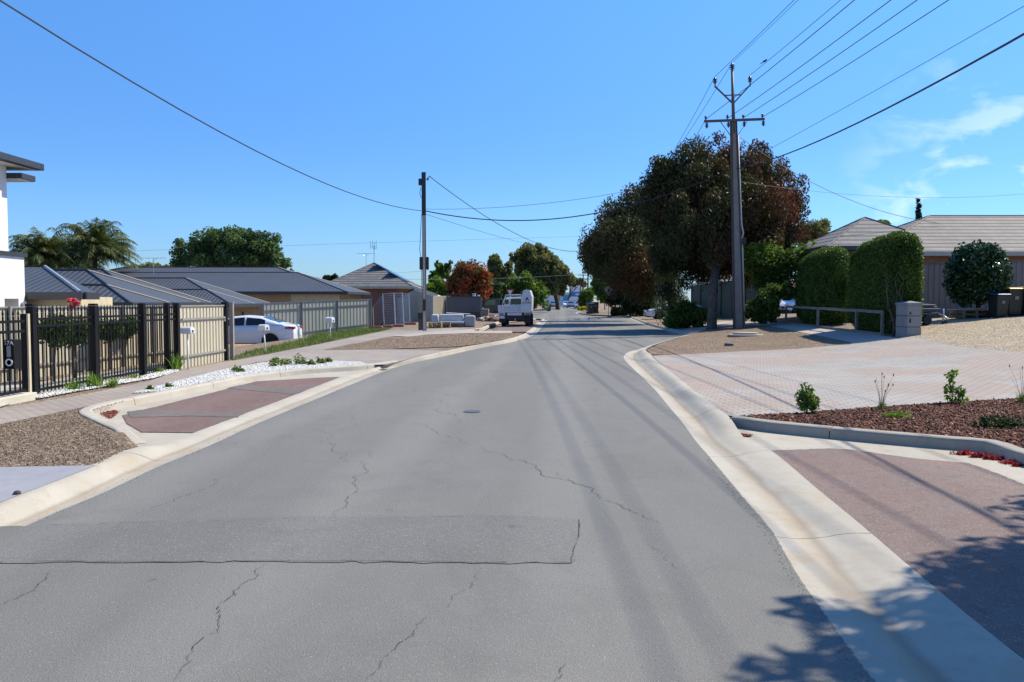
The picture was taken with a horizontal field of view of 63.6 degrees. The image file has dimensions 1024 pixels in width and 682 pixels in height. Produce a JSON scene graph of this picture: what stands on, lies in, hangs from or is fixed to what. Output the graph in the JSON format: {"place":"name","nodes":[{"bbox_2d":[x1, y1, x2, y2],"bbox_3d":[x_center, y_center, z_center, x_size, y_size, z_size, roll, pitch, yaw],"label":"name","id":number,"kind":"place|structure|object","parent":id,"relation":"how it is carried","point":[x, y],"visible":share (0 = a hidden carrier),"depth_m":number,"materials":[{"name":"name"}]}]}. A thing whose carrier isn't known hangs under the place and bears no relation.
{"place":"outdoors","nodes":[
{"label":"outdoors","id":0,"kind":"place"},
{"bbox_2d":[0,465,94,501],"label":"driveway","id":1,"kind":"structure","parent":0,"point":[22,479],"depth_m":7.04,"materials":[{"name":"grey concrete"}]},
{"bbox_2d":[0,364,173,406],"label":"yard paving","id":2,"kind":"structure","parent":0,"point":[17,387],"depth_m":15.11,"materials":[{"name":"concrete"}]},
{"bbox_2d":[122,377,338,432],"bbox_3d":[-4.486,0.921,13.584,1.644,0.001,7.273,0,3,2],"label":"parking bay","id":3,"kind":"object","parent":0,"point":[230,400],"visible":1,"depth_m":12.48,"materials":[{"name":"red brick"}]},
{"bbox_2d":[127,409,242,416],"bbox_3d":[-4.602,1.014,11.602,1.773,0.001,0.792,0,3,0],"label":"parking bay patch","id":4,"kind":"object","parent":3,"relation":"on","point":[146,413],"visible":1,"depth_m":11.57,"materials":[{"name":"brown asphalt"}]},
{"bbox_2d":[229,384,303,393],"bbox_3d":[-4.389,0.858,14.792,2.119,0.001,0.674,2,3,36],"label":"parking bay patch","id":5,"kind":"object","parent":3,"relation":"on","point":[263,389],"visible":1,"depth_m":14.70,"materials":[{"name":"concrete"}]},
{"bbox_2d":[0,328,469,423],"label":"footpath","id":6,"kind":"structure","parent":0,"point":[37,409],"depth_m":20.02,"materials":[{"name":"beige concrete"}]},
{"bbox_2d":[98,361,400,447],"bbox_3d":[-4.447,0.818,15.868,2.574,0.001,14.192,0,3,5],"label":"apron","id":7,"kind":"object","parent":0,"point":[151,438],"visible":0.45,"depth_m":12.43,"materials":[{"name":"concrete"}]},
{"bbox_2d":[79,361,396,444],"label":"kerb","id":8,"kind":"structure","parent":7,"relation":"on","point":[88,412],"depth_m":13.90,"materials":[{"name":"concrete"}]},
{"bbox_2d":[0,319,512,502],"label":"verge","id":9,"kind":"structure","parent":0,"point":[244,348],"depth_m":22.82,"materials":[{"name":"soil"}]},
{"bbox_2d":[0,392,36,405],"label":"plinth wall","id":10,"kind":"structure","parent":9,"relation":"on","point":[16,398],"depth_m":12.23,"materials":[{"name":"beige concrete"}]},
{"bbox_2d":[0,152,43,306],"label":"two storey house","id":11,"kind":"structure","parent":9,"relation":"on","point":[12,286],"depth_m":20.39,"materials":[{"name":"paint"}]},
{"bbox_2d":[20,314,31,391],"bbox_3d":[-7.456,0.291,12.710,0.120,1.420,0.120,0,3,0],"label":"gate post","id":12,"kind":"object","parent":9,"relation":"on","point":[26,368],"visible":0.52,"depth_m":12.65,"materials":[{"name":"beige metal"}]},
{"bbox_2d":[0,308,26,395],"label":"driveway gate","id":13,"kind":"structure","parent":12,"relation":"attached to","point":[12,353],"depth_m":12.13,"materials":[{"name":"metal"}]},
{"bbox_2d":[8,226,84,267],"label":"palm tree","id":14,"kind":"object","parent":9,"relation":"on","point":[41,250],"visible":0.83,"depth_m":59.00,"materials":[{"name":"green plant"}]},
{"bbox_2d":[39,312,74,381],"bbox_3d":[-8.476,0.188,15.256,0.674,1.442,0.752,-3,4,-44],"label":"standard rose","id":15,"kind":"object","parent":9,"relation":"on","point":[51,322],"visible":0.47,"depth_m":15.11,"materials":[{"name":"green plant"}]},
{"bbox_2d":[0,401,130,466],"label":"verge soil","id":16,"kind":"structure","parent":9,"relation":"on","point":[120,437],"depth_m":8.75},
{"bbox_2d":[59,298,87,377],"bbox_3d":[-8.458,0.021,15.964,0.796,1.708,0.755,0,3,0],"label":"standard rose","id":17,"kind":"object","parent":9,"relation":"on","point":[74,301],"visible":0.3,"depth_m":15.86,"materials":[{"name":"green plant"}]},
{"bbox_2d":[46,227,105,268],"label":"palm tree","id":18,"kind":"object","parent":9,"relation":"on","point":[87,265],"visible":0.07,"depth_m":65.15,"materials":[{"name":"green plant"}]},
{"bbox_2d":[0,305,172,381],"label":"steel fence","id":19,"kind":"object","parent":9,"relation":"on","point":[21,309],"visible":0.25,"depth_m":17.79,"materials":[{"name":"beige metal"}]},
{"bbox_2d":[53,217,142,269],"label":"palm tree","id":20,"kind":"object","parent":9,"relation":"on","point":[95,240],"visible":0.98,"depth_m":61.06,"materials":[{"name":"green plant"}]},
{"bbox_2d":[25,303,180,393],"bbox_3d":[-7.425,0.079,15.513,0.130,1.570,5.318,0,3,2],"label":"black railing","id":21,"kind":"object","parent":9,"relation":"on","point":[93,322],"visible":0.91,"depth_m":14.99,"materials":[{"name":"black metal"}]},
{"bbox_2d":[99,314,123,369],"bbox_3d":[-8.884,0.081,18.221,0.703,1.364,0.649,0,3,0],"label":"standard rose","id":22,"kind":"object","parent":9,"relation":"on","point":[109,334],"visible":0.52,"depth_m":18.10,"materials":[{"name":"green plant"}]},
{"bbox_2d":[24,265,203,305],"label":"metal roof house","id":23,"kind":"structure","parent":9,"relation":"on","point":[46,285],"depth_m":24.18,"materials":[{"name":"grey metal"}]},
{"bbox_2d":[51,268,214,304],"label":"metal roof house","id":24,"kind":"structure","parent":9,"relation":"on","point":[122,276],"depth_m":32.07,"materials":[{"name":"grey metal"}]},
{"bbox_2d":[133,277,269,346],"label":"metal roof house","id":25,"kind":"structure","parent":9,"relation":"on","point":[245,305],"depth_m":44.70,"materials":[{"name":"grey metal"}]},
{"bbox_2d":[180,305,225,368],"bbox_3d":[-7.299,-0.085,19.612,0.080,1.537,2.624,0,3,2],"label":"steel fence","id":26,"kind":"object","parent":9,"relation":"on","point":[206,340],"visible":0.7,"depth_m":19.50,"materials":[{"name":"beige metal"}]},
{"bbox_2d":[221,302,228,360],"bbox_3d":[-7.259,-0.204,20.900,0.146,1.570,0.153,0,3,0],"label":"gate post","id":27,"kind":"object","parent":9,"relation":"on","point":[226,346],"visible":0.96,"depth_m":20.85,"materials":[{"name":"black metal"}]},
{"bbox_2d":[168,224,294,270],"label":"plane tree","id":28,"kind":"object","parent":9,"relation":"on","point":[231,247],"visible":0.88,"depth_m":90.23,"materials":[{"name":"green plant"}]},
{"bbox_2d":[109,267,370,315],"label":"metal roof house","id":29,"kind":"structure","parent":9,"relation":"on","point":[272,284],"depth_m":60.29,"materials":[{"name":"grey metal"}]},
{"bbox_2d":[228,315,302,343],"bbox_3d":[-12.252,-0.462,37.922,4.886,1.461,2.177,0,3,0],"label":"sedan","id":30,"kind":"object","parent":9,"relation":"on","point":[246,331],"visible":0.53,"depth_m":37.06,"materials":[{"name":"white paint"}]},
{"bbox_2d":[262,299,371,336],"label":"steel fence","id":31,"kind":"object","parent":9,"relation":"on","point":[310,316],"visible":0.67,"depth_m":44.26,"materials":[{"name":"metal"}]},
{"bbox_2d":[331,263,420,325],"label":"tiled house","id":32,"kind":"structure","parent":9,"relation":"on","point":[376,280],"depth_m":75.53,"materials":[{"name":"grey tile"}]},
{"bbox_2d":[397,296,433,323],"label":"steel fence","id":33,"kind":"object","parent":9,"relation":"on","point":[430,305],"visible":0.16,"depth_m":64.11,"materials":[{"name":"metal"}]},
{"bbox_2d":[401,287,439,322],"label":"garden shed","id":34,"kind":"structure","parent":9,"relation":"on","point":[415,293],"depth_m":65.93,"materials":[{"name":"beige metal"}]},
{"bbox_2d":[324,333,521,349],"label":"verge soil","id":35,"kind":"structure","parent":9,"relation":"on","point":[451,342],"depth_m":30.16,"materials":[{"name":"brown gravel"}]},
{"bbox_2d":[418,172,431,330],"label":"power pole","id":36,"kind":"object","parent":9,"relation":"on","point":[423,263],"visible":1,"depth_m":40.97,"materials":[{"name":"metal"}]},
{"bbox_2d":[0,0,421,210],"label":"power line","id":37,"kind":"object","parent":36,"relation":"attached to","point":[22,14],"visible":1,"depth_m":17.95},
{"bbox_2d":[426,169,730,220],"bbox_3d":[2.998,-6.991,39.887,14.679,2.314,0.047,0,3,8],"label":"power line","id":38,"kind":"object","parent":36,"relation":"attached to","point":[580,215],"visible":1,"depth_m":39.85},
{"bbox_2d":[426,275,447,295],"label":"leafy shrub","id":39,"kind":"object","parent":9,"relation":"on","point":[436,284],"visible":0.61,"depth_m":77.25,"materials":[{"name":"green plant"}]},
{"bbox_2d":[434,296,445,314],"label":"steel fence","id":40,"kind":"object","parent":9,"relation":"on","point":[439,305],"visible":0.59,"depth_m":62.22,"materials":[{"name":"beige metal"}]},
{"bbox_2d":[428,260,454,281],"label":"street tree","id":41,"kind":"object","parent":9,"relation":"on","point":[441,270],"visible":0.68,"depth_m":83.32,"materials":[{"name":"green plant"}]},
{"bbox_2d":[431,314,475,326],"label":"sofa","id":42,"kind":"object","parent":9,"relation":"on","point":[456,320],"visible":0.86,"depth_m":47.30,"materials":[{"name":"grey fabric"}]},
{"bbox_2d":[446,294,481,318],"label":"fence","id":43,"kind":"object","parent":9,"relation":"on","point":[471,305],"visible":0.9,"depth_m":63.51,"materials":[{"name":"metal"}]},
{"bbox_2d":[443,258,494,301],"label":"photinia","id":44,"kind":"object","parent":9,"relation":"on","point":[470,277],"visible":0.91,"depth_m":71.99,"materials":[{"name":"red plant"}]},
{"bbox_2d":[482,298,499,314],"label":"dark van","id":45,"kind":"object","parent":9,"relation":"on","point":[491,304],"visible":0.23,"depth_m":65.91,"materials":[{"name":"black paint"}]},
{"bbox_2d":[231,327,390,359],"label":"lawn","id":46,"kind":"structure","parent":0,"point":[247,356],"depth_m":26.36,"materials":[{"name":"plant"}]},
{"bbox_2d":[229,302,234,358],"bbox_3d":[-7.248,-0.222,21.378,0.116,1.560,0.116,0,3,0],"label":"fence post","id":47,"kind":"object","parent":46,"relation":"on","point":[231,329],"visible":0.79,"depth_m":21.33,"materials":[{"name":"grey metal"}]},
{"bbox_2d":[0,306,872,681],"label":"road","id":48,"kind":"structure","parent":0,"point":[726,596],"depth_m":4.94,"materials":[{"name":"grey asphalt"}]},
{"bbox_2d":[0,319,547,525],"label":"gutter","id":49,"kind":"object","parent":48,"relation":"on","point":[28,507],"visible":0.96,"depth_m":8.20,"materials":[{"name":"concrete"}]},
{"bbox_2d":[0,516,579,563],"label":"road patch","id":50,"kind":"object","parent":48,"relation":"on","point":[478,539],"visible":1,"depth_m":5.50,"materials":[{"name":"grey asphalt"}]},
{"bbox_2d":[0,357,678,680],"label":"road cracks","id":51,"kind":"object","parent":48,"relation":"on","point":[382,560],"visible":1,"depth_m":5.07,"materials":[{"name":"black asphalt"}]},
{"bbox_2d":[576,311,1023,681],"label":"gutter","id":52,"kind":"object","parent":48,"relation":"on","point":[889,615],"visible":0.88,"depth_m":4.84,"materials":[{"name":"concrete"}]},
{"bbox_2d":[394,329,511,335],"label":"footpath","id":53,"kind":"structure","parent":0,"point":[453,331],"depth_m":38.74,"materials":[{"name":"concrete"}]},
{"bbox_2d":[0,0,1023,302],"label":"sky","id":54,"kind":"structure","parent":0,"point":[503,104],"materials":[{"name":"blue"}]},
{"bbox_2d":[490,322,536,331],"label":"parking bay","id":55,"kind":"object","parent":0,"point":[517,327],"visible":0.7,"depth_m":48.80,"materials":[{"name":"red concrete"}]},
{"bbox_2d":[498,290,535,325],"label":"work truck","id":56,"kind":"object","parent":55,"relation":"on","point":[517,308],"visible":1,"depth_m":50.43,"materials":[{"name":"white paint"}]},
{"bbox_2d":[646,327,848,354],"bbox_3d":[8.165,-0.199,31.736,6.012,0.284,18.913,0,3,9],"label":"verge soil","id":57,"kind":"structure","parent":0,"point":[737,346],"depth_m":28.10,"materials":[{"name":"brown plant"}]},
{"bbox_2d":[704,63,764,328],"bbox_3d":[10.524,-6.686,38.802,2.856,12.618,0.372,-2,3,0],"label":"power pole","id":58,"kind":"object","parent":57,"relation":"on","point":[738,294],"visible":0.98,"depth_m":38.79,"materials":[{"name":"concrete"}]},
{"bbox_2d":[737,33,1023,168],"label":"power line","id":59,"kind":"object","parent":58,"relation":"attached to","point":[981,57],"visible":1,"depth_m":17.99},
{"bbox_2d":[484,303,1020,656],"bbox_3d":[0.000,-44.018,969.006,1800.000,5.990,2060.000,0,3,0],"label":"ground","id":60,"kind":"structure","parent":0,"point":[601,305],"depth_m":64.45,"materials":[{"name":"soil"}]},
{"bbox_2d":[482,278,502,304],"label":"street tree","id":61,"kind":"object","parent":60,"relation":"on","point":[497,290],"visible":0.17,"depth_m":90.95,"materials":[{"name":"green plant"}]},
{"bbox_2d":[486,253,516,312],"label":"gum tree","id":62,"kind":"object","parent":60,"relation":"on","point":[496,267],"visible":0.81,"depth_m":104.98,"materials":[{"name":"green plant"}]},
{"bbox_2d":[497,270,549,309],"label":"street tree","id":63,"kind":"object","parent":60,"relation":"on","point":[537,288],"visible":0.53,"depth_m":95.14,"materials":[{"name":"green plant"}]},
{"bbox_2d":[508,242,575,309],"bbox_3d":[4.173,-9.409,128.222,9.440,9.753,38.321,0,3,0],"label":"gum tree","id":64,"kind":"object","parent":60,"relation":"on","point":[537,262],"visible":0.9,"depth_m":110.47,"materials":[{"name":"green plant"}]},
{"bbox_2d":[542,286,582,305],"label":"warehouse","id":65,"kind":"structure","parent":60,"relation":"on","point":[574,296],"depth_m":261.51,"materials":[{"name":"blue paint"}]},
{"bbox_2d":[574,283,595,306],"bbox_3d":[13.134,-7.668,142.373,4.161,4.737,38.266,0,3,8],"label":"round shrub","id":66,"kind":"object","parent":60,"relation":"on","point":[587,295],"visible":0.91,"depth_m":124.36,"materials":[{"name":"green plant"}]},
{"bbox_2d":[796,217,832,243],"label":"gum tree","id":67,"kind":"object","parent":60,"relation":"on","point":[822,226],"visible":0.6,"depth_m":83.79,"materials":[{"name":"green plant"}]},
{"bbox_2d":[897,215,1023,261],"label":"brick house","id":68,"kind":"structure","parent":60,"relation":"on","point":[943,236],"depth_m":38.94,"materials":[{"name":"brown tile"}]},
{"bbox_2d":[580,309,948,416],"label":"verge","id":69,"kind":"structure","parent":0,"point":[791,317],"depth_m":42.36,"materials":[{"name":"soil"}]},
{"bbox_2d":[590,277,608,309],"bbox_3d":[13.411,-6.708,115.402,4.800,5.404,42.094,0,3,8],"label":"street tree","id":70,"kind":"object","parent":69,"relation":"on","point":[597,293],"visible":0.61,"depth_m":95.35,"materials":[{"name":"green plant"}]},
{"bbox_2d":[577,235,627,291],"bbox_3d":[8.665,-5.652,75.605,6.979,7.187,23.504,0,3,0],"label":"bottlebrush tree","id":71,"kind":"object","parent":69,"relation":"on","point":[586,268],"visible":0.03,"depth_m":65.55,"materials":[{"name":"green plant"}]},
{"bbox_2d":[604,287,624,308],"bbox_3d":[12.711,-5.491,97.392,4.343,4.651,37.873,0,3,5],"label":"round shrub","id":72,"kind":"object","parent":69,"relation":"on","point":[612,302],"visible":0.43,"depth_m":79.48,"materials":[{"name":"green plant"}]},
{"bbox_2d":[576,182,682,313],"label":"bottlebrush tree","id":73,"kind":"object","parent":69,"relation":"on","point":[617,240],"visible":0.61,"depth_m":54.10,"materials":[{"name":"green plant"}]},
{"bbox_2d":[619,289,656,317],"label":"round shrub","id":74,"kind":"object","parent":69,"relation":"on","point":[631,308],"visible":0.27,"depth_m":78.03,"materials":[{"name":"green plant"}]},
{"bbox_2d":[652,264,689,325],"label":"weeping tree","id":75,"kind":"object","parent":69,"relation":"on","point":[674,297],"visible":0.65,"depth_m":44.96,"materials":[{"name":"green plant"}]},
{"bbox_2d":[662,299,707,328],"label":"leafy shrub","id":76,"kind":"object","parent":69,"relation":"on","point":[685,314],"visible":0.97,"depth_m":44.19,"materials":[{"name":"green plant"}]},
{"bbox_2d":[633,130,811,329],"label":"bottlebrush tree","id":77,"kind":"object","parent":69,"relation":"on","point":[692,234],"visible":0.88,"depth_m":42.37,"materials":[{"name":"green plant"}]},
{"bbox_2d":[691,281,758,317],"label":"steel fence","id":78,"kind":"object","parent":69,"relation":"on","point":[724,303],"visible":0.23,"depth_m":60.70,"materials":[{"name":"grey metal"}]},
{"bbox_2d":[743,280,797,324],"bbox_3d":[12.418,-1.771,39.215,2.882,2.224,1.910,-2,3,-36],"label":"leafy shrub","id":79,"kind":"object","parent":69,"relation":"on","point":[765,302],"visible":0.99,"depth_m":38.78,"materials":[{"name":"green plant"}]},
{"bbox_2d":[743,237,816,294],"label":"garden tree","id":80,"kind":"object","parent":69,"relation":"on","point":[765,264],"visible":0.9,"depth_m":40.55,"materials":[{"name":"green plant"}]},
{"bbox_2d":[794,245,850,325],"bbox_3d":[13.802,-2.413,36.787,1.509,3.510,6.005,0,3,6],"label":"clipped hedge","id":81,"kind":"object","parent":69,"relation":"on","point":[821,279],"visible":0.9,"depth_m":34.77,"materials":[{"name":"green plant"}]},
{"bbox_2d":[785,305,883,335],"bbox_3d":[12.427,-0.851,32.799,0.086,1.046,12.656,0,3,5],"label":"rail fence","id":82,"kind":"object","parent":69,"relation":"on","point":[881,332],"visible":0.88,"depth_m":30.33,"materials":[{"name":"silver metal"}]},
{"bbox_2d":[792,217,905,318],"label":"tiled house","id":83,"kind":"structure","parent":69,"relation":"on","point":[851,237],"depth_m":39.44,"materials":[{"name":"grey tile"}]},
{"bbox_2d":[740,397,1023,447],"bbox_3d":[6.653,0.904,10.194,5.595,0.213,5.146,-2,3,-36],"label":"mulch","id":84,"kind":"object","parent":69,"relation":"on","point":[956,415],"visible":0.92,"depth_m":10.32,"materials":[{"name":"brown wood"}]},
{"bbox_2d":[794,382,821,412],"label":"young shrub","id":85,"kind":"object","parent":84,"relation":"on","point":[807,401],"visible":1,"depth_m":10.87,"materials":[{"name":"green plant"}]},
{"bbox_2d":[943,369,968,402],"bbox_3d":[6.316,0.716,11.773,0.368,0.653,0.199,1,3,11],"label":"young shrub","id":86,"kind":"object","parent":84,"relation":"on","point":[957,392],"visible":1,"depth_m":11.75,"materials":[{"name":"green plant"}]},
{"bbox_2d":[972,413,1023,427],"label":"ground cover","id":87,"kind":"object","parent":84,"relation":"on","point":[998,421],"visible":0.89,"depth_m":9.57,"materials":[{"name":"green plant"}]},
{"bbox_2d":[846,229,924,333],"bbox_3d":[12.802,-1.959,28.532,1.152,3.497,5.948,0,3,6],"label":"clipped hedge","id":88,"kind":"object","parent":69,"relation":"on","point":[894,251],"visible":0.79,"depth_m":27.27,"materials":[{"name":"green plant"}]},
{"bbox_2d":[884,264,903,336],"bbox_3d":[11.921,-1.264,25.753,0.660,2.257,0.253,0,3,3],"label":"bare bush","id":89,"kind":"object","parent":69,"relation":"on","point":[893,331],"visible":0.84,"depth_m":25.74,"materials":[{"name":"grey plant"}]},
{"bbox_2d":[922,260,1023,316],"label":"steel fence","id":90,"kind":"object","parent":69,"relation":"on","point":[934,291],"visible":0.14,"depth_m":34.75,"materials":[{"name":"grey metal"}]},
{"bbox_2d":[681,321,899,342],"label":"footpath","id":91,"kind":"structure","parent":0,"point":[851,337],"depth_m":31.02,"materials":[{"name":"concrete"}]},
{"bbox_2d":[653,338,1023,415],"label":"driveway","id":92,"kind":"structure","parent":0,"point":[746,383],"depth_m":16.16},
{"bbox_2d":[737,428,1023,483],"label":"apron","id":93,"kind":"object","parent":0,"point":[772,441],"visible":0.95,"depth_m":8.89,"materials":[{"name":"concrete"}]},
{"bbox_2d":[730,416,1023,465],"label":"kerb","id":94,"kind":"structure","parent":93,"relation":"on","point":[1007,451],"depth_m":9.19,"materials":[{"name":"concrete"}]},
{"bbox_2d":[950,450,1023,466],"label":"red ground cover","id":95,"kind":"object","parent":93,"relation":"on","point":[982,455],"visible":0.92,"depth_m":8.27,"materials":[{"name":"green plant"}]},
{"bbox_2d":[770,448,1023,658],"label":"parking bay","id":96,"kind":"object","parent":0,"point":[953,532],"visible":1,"depth_m":6.03,"materials":[{"name":"red brick"}]},
{"bbox_2d":[899,316,1023,351],"bbox_3d":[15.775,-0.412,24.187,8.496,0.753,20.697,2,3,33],"label":"gravel yard","id":97,"kind":"structure","parent":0,"point":[1002,339],"depth_m":24.34,"materials":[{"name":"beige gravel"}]},
{"bbox_2d":[895,301,922,336],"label":"letterbox pillar","id":98,"kind":"structure","parent":97,"relation":"on","point":[908,317],"depth_m":25.24,"materials":[{"name":"grey concrete"}]},
{"bbox_2d":[921,303,947,324],"bbox_3d":[14.536,-0.966,29.742,1.308,0.775,2.018,-1,3,-20],"label":"trailer","id":99,"kind":"object","parent":97,"relation":"on","point":[928,309],"visible":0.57,"depth_m":29.19,"materials":[{"name":"metal"}]},
{"bbox_2d":[949,310,988,318],"bbox_3d":[17.446,-1.022,31.488,1.074,0.312,1.000,0,3,0],"label":"pallet","id":100,"kind":"object","parent":97,"relation":"on","point":[967,314],"visible":0.85,"depth_m":31.21,"materials":[{"name":"grey wood"}]},
{"bbox_2d":[941,239,1014,317],"bbox_3d":[17.586,-2.297,31.256,2.468,3.150,2.460,0,3,0],"label":"ball tree","id":101,"kind":"object","parent":97,"relation":"on","point":[978,273],"visible":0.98,"depth_m":30.66,"materials":[{"name":"green plant"}]},
{"bbox_2d":[986,293,1010,317],"bbox_3d":[17.930,-1.308,30.484,0.526,0.904,0.686,0,3,-6],"label":"wheelie bin","id":102,"kind":"object","parent":97,"relation":"on","point":[998,303],"visible":0.98,"depth_m":30.26,"materials":[{"name":"plastic"}]},
{"bbox_2d":[1004,287,1023,315],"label":"wheelie bin","id":103,"kind":"object","parent":97,"relation":"on","point":[1016,301],"visible":0.59,"depth_m":30.52,"materials":[{"name":"plastic"}]},
{"label":"pebble bed","id":104,"kind":"structure","parent":0,"visible":0},
{"bbox_2d":[132,359,365,393],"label":"pebbles","id":105,"kind":"object","parent":104,"relation":"on","point":[259,367],"visible":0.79,"depth_m":17.21,"materials":[{"name":"white gravel"}]},
{"label":"pebble bed","id":106,"kind":"structure","parent":0,"visible":0},
{"bbox_2d":[36,368,178,398],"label":"pebbles","id":107,"kind":"object","parent":106,"relation":"on","point":[121,381],"visible":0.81,"depth_m":14.88,"materials":[{"name":"white gravel"}]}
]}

